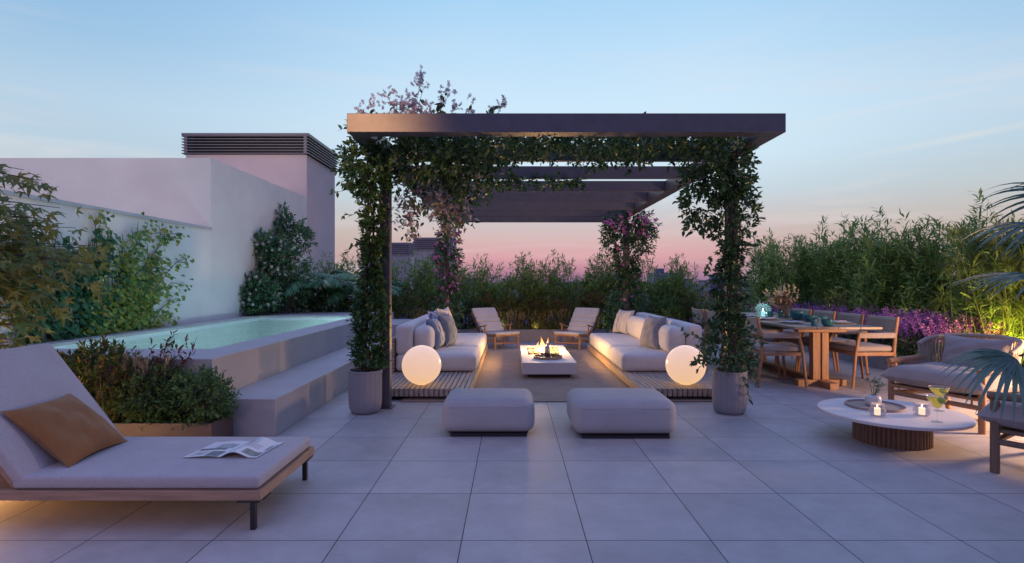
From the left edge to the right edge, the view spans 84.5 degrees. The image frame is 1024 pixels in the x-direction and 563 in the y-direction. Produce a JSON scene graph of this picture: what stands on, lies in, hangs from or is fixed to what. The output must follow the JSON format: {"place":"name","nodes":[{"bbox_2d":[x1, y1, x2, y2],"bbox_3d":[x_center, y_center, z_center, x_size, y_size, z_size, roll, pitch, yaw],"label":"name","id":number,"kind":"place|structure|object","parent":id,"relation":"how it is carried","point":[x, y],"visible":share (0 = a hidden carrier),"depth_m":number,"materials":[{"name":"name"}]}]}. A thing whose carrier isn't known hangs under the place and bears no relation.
{"place":"outdoors","nodes":[
{"label":"outdoors","id":0,"kind":"place"},
{"bbox_2d":[298,251,344,311],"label":"bamboo","id":1,"kind":"object","parent":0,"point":[324,269],"visible":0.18,"depth_m":12.94,"materials":[{"name":"green plant"}]},
{"bbox_2d":[335,290,545,323],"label":"neighbouring roof","id":2,"kind":"structure","parent":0,"point":[467,315],"depth_m":24.00,"materials":[{"name":"white concrete"}]},
{"bbox_2d":[360,242,413,291],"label":"vent tower","id":3,"kind":"structure","parent":2,"relation":"on","point":[405,249],"depth_m":28.50,"materials":[{"name":"paint"}]},
{"bbox_2d":[413,237,456,293],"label":"vent tower","id":4,"kind":"structure","parent":2,"relation":"on","point":[425,244],"depth_m":25.50,"materials":[{"name":"paint"}]},
{"bbox_2d":[0,341,1023,562],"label":"terrace floor","id":5,"kind":"structure","parent":0,"point":[781,470],"depth_m":3.20,"materials":[{"name":"tile"}]},
{"bbox_2d":[0,164,111,349],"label":"maple tree","id":6,"kind":"object","parent":5,"relation":"on","point":[17,273],"visible":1,"depth_m":3.76,"materials":[{"name":"green plant"}]},
{"bbox_2d":[0,189,211,345],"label":"boundary wall","id":7,"kind":"structure","parent":5,"relation":"on","point":[195,306],"depth_m":7.68,"materials":[{"name":"white paint"}]},
{"bbox_2d":[0,217,130,344],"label":"wall ivy","id":8,"kind":"object","parent":7,"relation":"attached to","point":[56,326],"depth_m":6.16,"materials":[{"name":"green plant"}]},
{"bbox_2d":[78,210,193,335],"bbox_3d":[-4.766,-0.123,7.303,0.183,1.572,2.280,0,0,0],"label":"wall ivy","id":9,"kind":"object","parent":7,"relation":"attached to","point":[134,298],"depth_m":7.14,"materials":[{"name":"green plant"}]},
{"bbox_2d":[0,158,306,319],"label":"rooftop block","id":10,"kind":"structure","parent":5,"relation":"on","point":[234,208],"depth_m":9.09,"materials":[{"name":"white paint"}]},
{"bbox_2d":[238,202,345,315],"bbox_3d":[-4.262,-0.470,11.027,1.558,2.418,2.205,0,0,0],"label":"jasmine","id":11,"kind":"object","parent":10,"relation":"attached to","point":[271,245],"visible":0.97,"depth_m":10.91,"materials":[{"name":"green plant"}]},
{"bbox_2d":[0,343,313,529],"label":"day bed","id":12,"kind":"object","parent":5,"relation":"on","point":[145,469],"visible":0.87,"depth_m":2.96,"materials":[{"name":"fabric"}]},
{"bbox_2d":[0,393,127,467],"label":"throw pillow","id":13,"kind":"object","parent":12,"relation":"on","point":[69,430],"visible":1,"depth_m":3.08,"materials":[{"name":"fabric"}]},
{"bbox_2d":[184,437,283,457],"bbox_3d":[-1.600,0.958,3.260,0.410,0.033,0.340,0,0,6],"label":"magazine","id":14,"kind":"object","parent":12,"relation":"on","point":[257,447],"visible":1,"depth_m":3.24,"materials":[{"name":"white paper"}]},
{"bbox_2d":[113,413,232,436],"bbox_3d":[-3.821,1.155,4.365,3.157,0.190,0.321,0,0,0],"label":"planter box","id":15,"kind":"object","parent":5,"relation":"on","point":[219,428],"visible":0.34,"depth_m":4.21,"materials":[{"name":"wood"}]},
{"bbox_2d":[58,333,152,422],"bbox_3d":[-3.210,0.799,4.388,0.790,0.812,0.577,0,0,0],"label":"shrub","id":16,"kind":"object","parent":15,"relation":"on","point":[96,355],"visible":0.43,"depth_m":4.28,"materials":[{"name":"green plant"}]},
{"bbox_2d":[79,352,162,422],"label":"shrub","id":17,"kind":"object","parent":15,"relation":"on","point":[107,375],"visible":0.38,"depth_m":4.32,"materials":[{"name":"plant"}]},
{"bbox_2d":[93,352,185,422],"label":"shrub","id":18,"kind":"object","parent":15,"relation":"on","point":[144,367],"visible":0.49,"depth_m":4.34,"materials":[{"name":"plant"}]},
{"bbox_2d":[108,361,186,430],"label":"shrub","id":19,"kind":"object","parent":15,"relation":"on","point":[155,417],"visible":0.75,"depth_m":4.25,"materials":[{"name":"green plant"}]},
{"bbox_2d":[132,330,196,408],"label":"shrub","id":20,"kind":"object","parent":15,"relation":"on","point":[168,351],"visible":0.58,"depth_m":4.43,"materials":[{"name":"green plant"}]},
{"bbox_2d":[154,363,242,429],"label":"shrub","id":21,"kind":"object","parent":15,"relation":"on","point":[213,386],"visible":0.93,"depth_m":4.30,"materials":[{"name":"green plant"}]},
{"bbox_2d":[2,312,411,435],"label":"swimming pool","id":22,"kind":"structure","parent":5,"relation":"on","point":[283,380],"depth_m":5.83,"materials":[{"name":"concrete"}]},
{"bbox_2d":[86,321,329,348],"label":"water","id":23,"kind":"structure","parent":22,"relation":"in","point":[211,338],"depth_m":7.22,"materials":[{"name":"teal liquid"}]},
{"bbox_2d":[181,133,337,311],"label":"vent tower","id":24,"kind":"structure","parent":5,"relation":"on","point":[302,164],"depth_m":13.46,"materials":[{"name":"paint"}]},
{"bbox_2d":[278,270,364,311],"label":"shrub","id":25,"kind":"object","parent":5,"relation":"on","point":[342,274],"visible":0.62,"depth_m":11.21,"materials":[{"name":"green plant"}]},
{"bbox_2d":[348,367,382,414],"bbox_3d":[-1.405,1.047,5.395,0.324,0.406,0.324,0,0,0],"label":"plant pot","id":26,"kind":"object","parent":5,"relation":"on","point":[365,393],"visible":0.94,"depth_m":5.27,"materials":[{"name":"concrete"}]},
{"bbox_2d":[428,214,465,332],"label":"flowering vine","id":27,"kind":"object","parent":5,"relation":"on","point":[452,288],"visible":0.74,"depth_m":10.65,"materials":[{"name":"green plant"}]},
{"bbox_2d":[442,388,534,436],"bbox_3d":[-0.193,1.097,4.800,0.766,0.305,0.575,0,0,0],"label":"ottoman","id":28,"kind":"object","parent":5,"relation":"on","point":[488,412],"visible":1,"depth_m":4.53,"materials":[{"name":"fabric"}]},
{"bbox_2d":[471,307,519,349],"bbox_3d":[-0.337,0.889,10.851,0.622,0.733,1.026,0,0,-32],"label":"deck chair","id":29,"kind":"object","parent":5,"relation":"on","point":[487,322],"visible":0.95,"depth_m":10.95,"materials":[{"name":"fabric"}]},
{"bbox_2d":[400,350,711,401],"bbox_3d":[0.598,1.244,7.990,3.505,0.011,4.320,0,0,0],"label":"rug","id":30,"kind":"object","parent":5,"relation":"on","point":[501,368],"visible":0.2,"depth_m":7.12,"materials":[{"name":"fabric"}]},
{"bbox_2d":[392,336,487,395],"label":"slatted platform","id":31,"kind":"structure","parent":30,"relation":"on","point":[444,383],"depth_m":6.26,"materials":[{"name":"brown wood"}]},
{"bbox_2d":[402,345,440,385],"bbox_3d":[-0.984,0.909,6.130,0.426,0.427,0.426,0,0,0],"label":"globe lamp","id":32,"kind":"object","parent":31,"relation":"on","point":[421,365],"visible":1,"depth_m":5.98,"materials":[{"name":"beige"}]},
{"bbox_2d":[396,314,486,370],"bbox_3d":[-0.945,0.829,8.470,1.034,0.585,3.031,0,0,0],"label":"sofa","id":33,"kind":"object","parent":31,"relation":"on","point":[464,351],"visible":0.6,"depth_m":7.11,"materials":[{"name":"white fabric"}]},
{"bbox_2d":[426,317,444,349],"bbox_3d":[-1.033,0.694,7.585,0.224,0.430,0.460,-17,-1,5],"label":"throw pillow","id":34,"kind":"object","parent":33,"relation":"on","point":[434,323],"visible":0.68,"depth_m":7.43,"materials":[{"name":"fabric"}]},
{"bbox_2d":[438,313,456,346],"bbox_3d":[-0.911,0.676,7.938,0.245,0.460,0.460,-13,-2,9],"label":"throw pillow","id":35,"kind":"object","parent":33,"relation":"on","point":[448,325],"visible":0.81,"depth_m":7.77,"materials":[{"name":"fabric"}]},
{"bbox_2d":[520,339,576,376],"bbox_3d":[0.478,1.030,8.150,0.696,0.416,1.980,0,0,0],"label":"fire table","id":36,"kind":"object","parent":30,"relation":"on","point":[564,366],"visible":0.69,"depth_m":7.30,"materials":[{"name":"white stone"}]},
{"bbox_2d":[347,113,785,408],"bbox_3d":[0.459,-0.086,8.385,3.704,2.669,7.270,0,0,0],"label":"pergola","id":37,"kind":"object","parent":5,"relation":"on","point":[595,201],"visible":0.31,"depth_m":5.55,"materials":[{"name":"metal"}]},
{"bbox_2d":[329,65,645,372],"bbox_3d":[-0.249,-0.495,5.496,2.966,2.873,1.458,0,0,0],"label":"climbing vine","id":38,"kind":"object","parent":37,"relation":"attached to","point":[368,191],"visible":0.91,"depth_m":5.37,"materials":[{"name":"green plant"}]},
{"bbox_2d":[485,167,590,194],"bbox_3d":[0.276,-1.217,6.880,1.364,0.338,0.313,0,0,0],"label":"hanging garland","id":39,"kind":"object","parent":37,"relation":"hanging from","point":[561,184],"visible":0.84,"depth_m":6.86,"materials":[{"name":"green plant"}]},
{"bbox_2d":[382,136,735,179],"bbox_3d":[0.449,-1.351,5.418,3.299,0.683,1.129,0,0,0],"label":"hanging garland","id":40,"kind":"object","parent":37,"relation":"hanging from","point":[592,147],"visible":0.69,"depth_m":5.18,"materials":[{"name":"green plant"}]},
{"bbox_2d":[553,307,599,349],"bbox_3d":[1.268,0.889,10.851,0.622,0.733,1.026,0,0,32],"label":"deck chair","id":41,"kind":"object","parent":5,"relation":"on","point":[583,323],"visible":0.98,"depth_m":10.95,"materials":[{"name":"fabric"}]},
{"bbox_2d":[456,324,758,340],"bbox_3d":[0.193,1.130,12.625,10.085,0.240,1.550,0,0,0],"label":"planter box","id":42,"kind":"object","parent":5,"relation":"on","point":[537,334],"visible":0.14,"depth_m":11.85,"materials":[{"name":"concrete"}]},
{"bbox_2d":[330,253,361,311],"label":"bamboo","id":43,"kind":"object","parent":42,"relation":"on","point":[347,305],"visible":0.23,"depth_m":13.12,"materials":[{"name":"green plant"}]},
{"bbox_2d":[296,272,407,311],"bbox_3d":[-3.426,0.431,12.309,2.324,1.238,2.354,0,0,0],"label":"feather palm","id":44,"kind":"object","parent":42,"relation":"on","point":[343,292],"visible":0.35,"depth_m":11.61,"materials":[{"name":"green plant"}]},
{"bbox_2d":[362,248,436,318],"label":"bamboo","id":45,"kind":"object","parent":42,"relation":"on","point":[414,280],"visible":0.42,"depth_m":12.95,"materials":[{"name":"green plant"}]},
{"bbox_2d":[392,290,434,318],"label":"shrub","id":46,"kind":"object","parent":42,"relation":"on","point":[403,303],"visible":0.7,"depth_m":12.02,"materials":[{"name":"green plant"}]},
{"bbox_2d":[413,251,450,315],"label":"bamboo","id":47,"kind":"object","parent":42,"relation":"on","point":[429,281],"visible":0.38,"depth_m":12.95,"materials":[{"name":"green plant"}]},
{"bbox_2d":[437,261,476,326],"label":"bamboo","id":48,"kind":"object","parent":42,"relation":"on","point":[464,281],"visible":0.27,"depth_m":12.77,"materials":[{"name":"green plant"}]},
{"bbox_2d":[449,288,482,328],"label":"shrub","id":49,"kind":"object","parent":42,"relation":"on","point":[463,315],"visible":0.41,"depth_m":12.11,"materials":[{"name":"green plant"}]},
{"bbox_2d":[464,253,506,317],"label":"bamboo","id":50,"kind":"object","parent":42,"relation":"on","point":[480,286],"visible":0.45,"depth_m":12.70,"materials":[{"name":"green plant"}]},
{"bbox_2d":[466,293,507,328],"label":"shrub","id":51,"kind":"object","parent":42,"relation":"on","point":[485,302],"visible":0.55,"depth_m":12.02,"materials":[{"name":"green plant"}]},
{"bbox_2d":[496,292,529,328],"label":"shrub","id":52,"kind":"object","parent":42,"relation":"on","point":[514,299],"visible":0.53,"depth_m":12.15,"materials":[{"name":"green plant"}]},
{"bbox_2d":[490,251,548,328],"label":"bamboo","id":53,"kind":"object","parent":42,"relation":"on","point":[507,287],"visible":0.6,"depth_m":12.55,"materials":[{"name":"green plant"}]},
{"bbox_2d":[512,293,552,328],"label":"shrub","id":54,"kind":"object","parent":42,"relation":"on","point":[534,303],"visible":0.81,"depth_m":12.05,"materials":[{"name":"green plant"}]},
{"bbox_2d":[518,259,562,326],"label":"bamboo","id":55,"kind":"object","parent":42,"relation":"on","point":[542,290],"visible":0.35,"depth_m":12.48,"materials":[{"name":"green plant"}]},
{"bbox_2d":[533,296,572,330],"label":"shrub","id":56,"kind":"object","parent":42,"relation":"on","point":[556,305],"visible":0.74,"depth_m":11.96,"materials":[{"name":"green plant"}]},
{"bbox_2d":[533,249,602,327],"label":"bamboo","id":57,"kind":"object","parent":42,"relation":"on","point":[561,288],"visible":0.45,"depth_m":12.74,"materials":[{"name":"green plant"}]},
{"bbox_2d":[557,295,589,322],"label":"shrub","id":58,"kind":"object","parent":42,"relation":"on","point":[576,305],"visible":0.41,"depth_m":12.10,"materials":[{"name":"green plant"}]},
{"bbox_2d":[563,249,622,326],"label":"bamboo","id":59,"kind":"object","parent":42,"relation":"on","point":[592,278],"visible":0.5,"depth_m":12.79,"materials":[{"name":"green plant"}]},
{"bbox_2d":[579,289,613,328],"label":"shrub","id":60,"kind":"object","parent":42,"relation":"on","point":[594,300],"visible":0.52,"depth_m":12.07,"materials":[{"name":"green plant"}]},
{"bbox_2d":[580,260,642,327],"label":"bamboo","id":61,"kind":"object","parent":42,"relation":"on","point":[606,272],"visible":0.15,"depth_m":12.87,"materials":[{"name":"green plant"}]},
{"bbox_2d":[609,250,686,318],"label":"bamboo","id":62,"kind":"object","parent":42,"relation":"on","point":[642,284],"visible":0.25,"depth_m":12.71,"materials":[{"name":"green plant"}]},
{"bbox_2d":[648,293,684,319],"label":"shrub","id":63,"kind":"object","parent":42,"relation":"on","point":[671,300],"visible":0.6,"depth_m":12.08,"materials":[{"name":"green plant"}]},
{"bbox_2d":[644,253,699,319],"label":"bamboo","id":64,"kind":"object","parent":42,"relation":"on","point":[663,281],"visible":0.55,"depth_m":12.62,"materials":[{"name":"green plant"}]},
{"bbox_2d":[670,271,707,321],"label":"bamboo","id":65,"kind":"object","parent":42,"relation":"on","point":[694,293],"visible":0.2,"depth_m":12.70,"materials":[{"name":"green plant"}]},
{"bbox_2d":[672,293,710,328],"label":"shrub","id":66,"kind":"object","parent":42,"relation":"on","point":[689,300],"visible":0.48,"depth_m":12.07,"materials":[{"name":"green plant"}]},
{"bbox_2d":[567,388,675,438],"bbox_3d":[0.902,1.096,4.770,0.848,0.308,0.637,0,0,0],"label":"ottoman","id":67,"kind":"object","parent":5,"relation":"on","point":[621,413],"visible":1,"depth_m":4.47,"materials":[{"name":"fabric"}]},
{"bbox_2d":[597,209,662,332],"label":"flowering vine","id":68,"kind":"object","parent":5,"relation":"on","point":[641,232],"visible":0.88,"depth_m":10.54,"materials":[{"name":"green plant"}]},
{"bbox_2d":[587,337,711,395],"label":"slatted platform","id":69,"kind":"structure","parent":5,"relation":"on","point":[663,383],"depth_m":6.38,"materials":[{"name":"brown wood"}]},
{"bbox_2d":[590,312,701,370],"bbox_3d":[1.865,0.829,8.470,1.034,0.585,3.031,0,0,0],"label":"sofa","id":70,"kind":"object","parent":69,"relation":"on","point":[624,352],"visible":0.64,"depth_m":7.22,"materials":[{"name":"white fabric"}]},
{"bbox_2d":[612,309,634,334],"bbox_3d":[1.929,0.693,9.751,0.207,0.440,0.460,22,-9,-22],"label":"throw pillow","id":71,"kind":"object","parent":70,"relation":"on","point":[621,319],"visible":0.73,"depth_m":9.65,"materials":[{"name":"fabric"}]},
{"bbox_2d":[639,315,666,349],"bbox_3d":[1.908,0.681,7.641,0.217,0.460,0.480,19,-5,-16],"label":"throw pillow","id":72,"kind":"object","parent":70,"relation":"on","point":[652,325],"visible":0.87,"depth_m":7.53,"materials":[{"name":"grey fabric"}]},
{"bbox_2d":[665,345,705,385],"bbox_3d":[1.890,0.909,6.130,0.426,0.427,0.426,0,0,0],"label":"globe lamp","id":73,"kind":"object","parent":69,"relation":"on","point":[680,370],"visible":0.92,"depth_m":5.99,"materials":[{"name":"beige"}]},
{"bbox_2d":[711,368,747,414],"bbox_3d":[2.075,1.047,5.375,0.324,0.406,0.324,0,0,0],"label":"plant pot","id":74,"kind":"object","parent":5,"relation":"on","point":[729,392],"visible":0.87,"depth_m":5.25,"materials":[{"name":"concrete"}]},
{"bbox_2d":[672,137,768,404],"bbox_3d":[1.997,-0.159,5.409,0.930,2.589,0.959,0,0,0],"label":"climbing vine","id":75,"kind":"object","parent":74,"relation":"on","point":[723,186],"visible":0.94,"depth_m":5.34,"materials":[{"name":"green plant"}]},
{"bbox_2d":[719,313,780,378],"bbox_3d":[3.147,0.833,7.514,0.618,0.837,0.580,0,0,-1],"label":"dining chair","id":76,"kind":"object","parent":5,"relation":"on","point":[777,357],"visible":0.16,"depth_m":7.25,"materials":[{"name":"brown wood"}]},
{"bbox_2d":[741,317,807,387],"bbox_3d":[3.166,0.833,6.881,0.618,0.837,0.580,0,0,2],"label":"dining chair","id":77,"kind":"object","parent":5,"relation":"on","point":[781,348],"visible":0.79,"depth_m":6.62,"materials":[{"name":"brown wood"}]},
{"bbox_2d":[705,313,881,389],"bbox_3d":[3.700,0.882,7.865,0.998,0.735,2.970,0,0,0],"label":"dining table","id":78,"kind":"object","parent":5,"relation":"on","point":[818,375],"visible":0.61,"depth_m":6.74,"materials":[{"name":"brown wood"}]},
{"bbox_3d":[3.900,0.437,8.000,0.156,0.154,0.156,0,0,0],"label":"glass vase","id":79,"kind":"object","parent":78,"relation":"on","visible":0},
{"bbox_2d":[764,283,798,315],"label":"dried flowers","id":80,"kind":"object","parent":79,"relation":"in","point":[785,300],"visible":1,"depth_m":7.97,"materials":[{"name":"beige plant"}]},
{"bbox_2d":[776,309,836,370],"bbox_3d":[4.260,0.833,8.150,0.618,0.837,0.580,0,0,-1],"label":"dining chair","id":81,"kind":"object","parent":5,"relation":"on","point":[826,314],"visible":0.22,"depth_m":8.04,"materials":[{"name":"brown wood"}]},
{"bbox_2d":[797,312,864,378],"bbox_3d":[4.254,0.833,7.515,0.618,0.837,0.580,0,0,-1],"label":"dining chair","id":82,"kind":"object","parent":5,"relation":"on","point":[854,318],"visible":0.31,"depth_m":7.55,"materials":[{"name":"brown wood"}]},
{"bbox_2d":[829,314,899,387],"bbox_3d":[4.273,0.833,6.881,0.618,0.837,0.580,0,0,-2],"label":"dining chair","id":83,"kind":"object","parent":5,"relation":"on","point":[888,325],"visible":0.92,"depth_m":6.68,"materials":[{"name":"brown wood"}]},
{"bbox_2d":[765,326,1023,369],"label":"planter box","id":84,"kind":"object","parent":5,"relation":"on","point":[877,362],"visible":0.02,"depth_m":8.16,"materials":[{"name":"wood"}]},
{"bbox_2d":[745,235,787,327],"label":"bamboo","id":85,"kind":"object","parent":84,"relation":"on","point":[759,258],"visible":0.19,"depth_m":12.79,"materials":[{"name":"green plant"}]},
{"bbox_2d":[742,227,818,312],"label":"bamboo","id":86,"kind":"object","parent":84,"relation":"on","point":[774,281],"visible":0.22,"depth_m":12.09,"materials":[{"name":"green plant"}]},
{"bbox_2d":[751,215,834,313],"bbox_3d":[5.819,-0.154,11.333,2.331,2.409,1.186,0,0,-30],"label":"bamboo","id":87,"kind":"object","parent":84,"relation":"on","point":[802,291],"visible":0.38,"depth_m":11.28,"materials":[{"name":"green plant"}]},
{"bbox_2d":[801,230,854,310],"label":"bamboo","id":88,"kind":"object","parent":84,"relation":"on","point":[825,261],"visible":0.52,"depth_m":10.51,"materials":[{"name":"green plant"}]},
{"bbox_2d":[818,210,890,312],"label":"bamboo","id":89,"kind":"object","parent":84,"relation":"on","point":[854,264],"visible":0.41,"depth_m":9.84,"materials":[{"name":"green plant"}]},
{"bbox_2d":[836,304,897,355],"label":"lavender","id":90,"kind":"object","parent":84,"relation":"on","point":[855,336],"visible":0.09,"depth_m":8.59,"materials":[{"name":"purple plant"}]},
{"bbox_2d":[852,205,931,314],"bbox_3d":[6.440,-0.094,9.462,1.186,2.288,2.331,0,0,39],"label":"bamboo","id":91,"kind":"object","parent":84,"relation":"on","point":[870,254],"visible":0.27,"depth_m":8.97,"materials":[{"name":"green plant"}]},
{"bbox_2d":[858,306,932,368],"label":"lavender","id":92,"kind":"object","parent":84,"relation":"on","point":[885,341],"visible":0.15,"depth_m":7.95,"materials":[{"name":"purple plant"}]},
{"bbox_2d":[851,214,972,318],"bbox_3d":[6.099,0.008,8.668,1.144,2.085,1.707,0,0,-15],"label":"bamboo","id":93,"kind":"object","parent":84,"relation":"on","point":[907,259],"visible":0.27,"depth_m":8.59,"materials":[{"name":"green plant"}]},
{"bbox_2d":[844,209,987,331],"bbox_3d":[5.991,-0.030,8.147,2.213,2.160,1.174,0,0,42],"label":"bamboo","id":94,"kind":"object","parent":84,"relation":"on","point":[928,265],"visible":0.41,"depth_m":8.18,"materials":[{"name":"green plant"}]},
{"bbox_2d":[887,309,971,357],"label":"lavender","id":95,"kind":"object","parent":84,"relation":"on","point":[916,331],"visible":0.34,"depth_m":7.39,"materials":[{"name":"purple plant"}]},
{"bbox_2d":[914,314,1007,361],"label":"lavender","id":96,"kind":"object","parent":84,"relation":"on","point":[959,327],"visible":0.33,"depth_m":6.88,"materials":[{"name":"purple plant"}]},
{"bbox_2d":[918,209,1023,368],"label":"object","id":97,"kind":"object","parent":84,"relation":"on","point":[1009,315],"visible":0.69,"depth_m":6.57,"materials":[{"name":"green plant"}]},
{"bbox_2d":[931,188,1023,334],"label":"bamboo","id":98,"kind":"object","parent":84,"relation":"on","point":[970,256],"visible":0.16,"depth_m":7.20,"materials":[{"name":"green plant"}]},
{"bbox_2d":[952,209,1023,338],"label":"bamboo","id":99,"kind":"object","parent":84,"relation":"on","point":[987,293],"visible":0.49,"depth_m":6.50,"materials":[{"name":"green plant"}]},
{"bbox_2d":[960,218,1023,353],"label":"bamboo","id":100,"kind":"object","parent":84,"relation":"on","point":[1020,246],"visible":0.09,"depth_m":6.85,"materials":[{"name":"green plant"}]},
{"bbox_2d":[817,398,976,450],"bbox_3d":[2.980,1.134,4.420,1.028,0.232,1.028,0,0,0],"label":"coffee table","id":101,"kind":"object","parent":5,"relation":"on","point":[908,430],"visible":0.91,"depth_m":4.22,"materials":[{"name":"stone"}]},
{"bbox_2d":[844,399,906,412],"bbox_3d":[2.950,1.008,4.580,0.428,0.018,0.428,0,0,0],"label":"round tray","id":102,"kind":"object","parent":101,"relation":"on","point":[885,406],"visible":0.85,"depth_m":4.56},
{"bbox_2d":[865,394,881,405],"bbox_3d":[2.950,0.968,4.600,0.116,0.086,0.116,0,0,0],"label":"vase","id":103,"kind":"object","parent":102,"relation":"on","point":[875,400],"visible":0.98,"depth_m":4.56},
{"bbox_2d":[926,394,948,421],"bbox_3d":[3.080,0.921,4.080,0.138,0.190,0.138,0,0,0],"label":"cocktail glass","id":104,"kind":"object","parent":101,"relation":"on","point":[937,402],"visible":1,"depth_m":4.05,"materials":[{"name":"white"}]},
{"bbox_2d":[881,333,1023,434],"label":"sofa","id":105,"kind":"object","parent":5,"relation":"on","point":[922,376],"visible":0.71,"depth_m":5.09,"materials":[{"name":"fabric"}]},
{"bbox_2d":[938,182,1023,423],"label":"fan palm","id":106,"kind":"object","parent":5,"relation":"on","point":[1007,365],"visible":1,"depth_m":2.78,"materials":[{"name":"green plant"}]},
{"bbox_2d":[976,391,1023,473],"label":"armchair","id":107,"kind":"object","parent":5,"relation":"on","point":[1007,427],"visible":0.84,"depth_m":3.66,"materials":[{"name":"grey wood"}]},
{"bbox_2d":[0,0,1023,284],"label":"sky","id":108,"kind":"structure","parent":0,"point":[916,107],"materials":[{"name":"blue"}]},
{"bbox_2d":[791,287,862,334],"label":"spiky grass","id":109,"kind":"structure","parent":0,"point":[838,305],"depth_m":9.45,"materials":[{"name":"plant"}]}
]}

